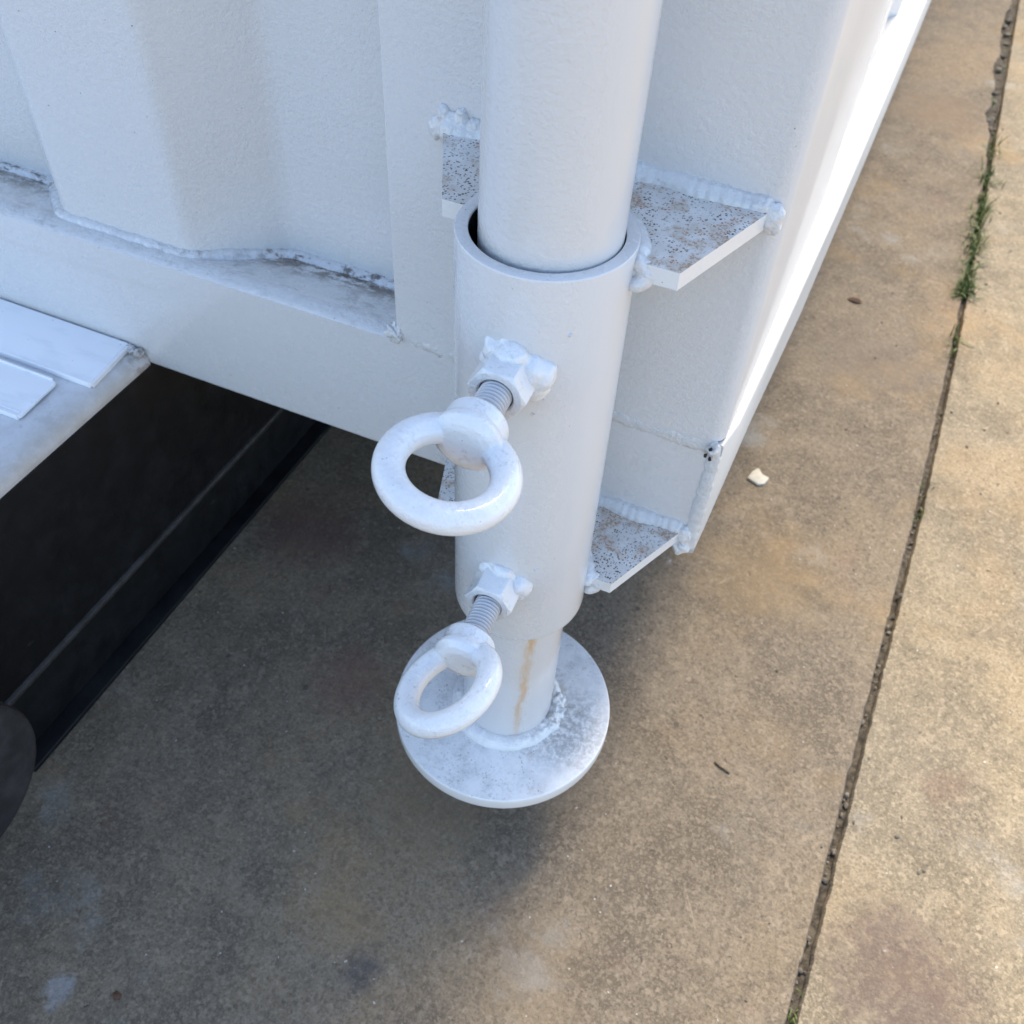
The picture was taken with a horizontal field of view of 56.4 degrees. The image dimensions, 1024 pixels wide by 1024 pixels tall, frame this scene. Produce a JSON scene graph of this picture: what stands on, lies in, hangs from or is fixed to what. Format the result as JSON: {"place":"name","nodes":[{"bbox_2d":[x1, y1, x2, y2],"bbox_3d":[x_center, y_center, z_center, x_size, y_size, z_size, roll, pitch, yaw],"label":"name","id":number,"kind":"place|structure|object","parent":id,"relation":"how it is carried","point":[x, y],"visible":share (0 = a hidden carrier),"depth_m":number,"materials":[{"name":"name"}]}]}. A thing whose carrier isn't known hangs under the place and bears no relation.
{"place":"outdoors","nodes":[
{"label":"outdoors","id":0,"kind":"place"},
{"bbox_2d":[0,359,55,419],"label":"trim strip","id":1,"kind":"object","parent":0,"point":[23,391],"depth_m":0.75,"materials":[{"name":"white metal"}]},
{"bbox_2d":[0,0,1023,1023],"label":"pavement","id":2,"kind":"structure","parent":0,"point":[237,807],"depth_m":0.87,"materials":[{"name":"concrete"}]},
{"bbox_2d":[113,990,121,999],"bbox_3d":[-0.295,0.362,0.713,0.008,0.002,0.006,20,50,14],"label":"leaf scrap","id":3,"kind":"object","parent":2,"relation":"on","point":[117,995],"visible":1,"depth_m":0.71,"materials":[{"name":"brown plant"}]},
{"bbox_2d":[0,337,330,837],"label":"skid frame","id":4,"kind":"object","parent":2,"relation":"on","point":[138,489],"visible":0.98,"depth_m":0.83,"materials":[{"name":"paint"}]},
{"bbox_2d":[0,299,129,387],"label":"trim strip","id":5,"kind":"object","parent":4,"relation":"on","point":[85,357],"depth_m":0.78,"materials":[{"name":"white metal"}]},
{"bbox_2d":[0,0,930,554],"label":"shipping container","id":6,"kind":"object","parent":4,"relation":"on","point":[242,196],"visible":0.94,"depth_m":0.65,"materials":[{"name":"metal"}]},
{"bbox_2d":[428,103,785,639],"bbox_3d":[0.015,-0.053,0.567,0.203,0.292,0.156,20,50,14],"label":"clamp sleeve","id":7,"kind":"object","parent":6,"relation":"attached to","point":[552,547],"visible":0.79,"depth_m":0.49,"materials":[{"name":"white paint"}]},
{"bbox_2d":[371,380,522,535],"bbox_3d":[-0.018,-0.034,0.435,0.066,0.034,0.115,20,50,14],"label":"eye bolt","id":8,"kind":"object","parent":7,"relation":"attached to","point":[469,432],"visible":0.96,"depth_m":0.42,"materials":[{"name":"white metal"}]},
{"bbox_2d":[393,594,502,738],"bbox_3d":[-0.026,0.081,0.557,0.061,0.041,0.122,20,50,14],"label":"eye bolt","id":9,"kind":"object","parent":7,"relation":"attached to","point":[466,648],"visible":0.94,"depth_m":0.54,"materials":[{"name":"white metal"}]},
{"bbox_2d":[396,0,662,807],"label":"support pole","id":10,"kind":"object","parent":7,"relation":"in","point":[565,89],"visible":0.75,"depth_m":0.41,"materials":[{"name":"metal"}]},
{"bbox_2d":[714,761,729,773],"bbox_3d":[0.189,0.230,0.860,0.016,0.002,0.006,20,50,14],"label":"twig","id":11,"kind":"object","parent":2,"relation":"on","point":[718,765],"visible":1,"depth_m":0.86,"materials":[{"name":"brown wood"}]},
{"bbox_2d":[747,468,768,485],"bbox_3d":[0.287,-0.040,1.109,0.022,0.003,0.022,-35,58,-30],"label":"plaster chip","id":12,"kind":"object","parent":2,"relation":"on","point":[757,477],"visible":1,"depth_m":1.11,"materials":[{"name":"white paint"}]},
{"bbox_2d":[848,297,862,303],"bbox_3d":[0.487,-0.301,1.356,0.023,0.003,0.010,20,50,14],"label":"dry leaf","id":13,"kind":"object","parent":2,"relation":"on","point":[855,299],"visible":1,"depth_m":1.36,"materials":[{"name":"brown plant"}]},
{"bbox_2d":[735,8,1022,1023],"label":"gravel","id":14,"kind":"structure","parent":0,"point":[997,70],"depth_m":1.02,"materials":[{"name":"gravel"}]},
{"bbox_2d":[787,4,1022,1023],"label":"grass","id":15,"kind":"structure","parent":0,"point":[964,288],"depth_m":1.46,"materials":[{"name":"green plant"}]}
]}

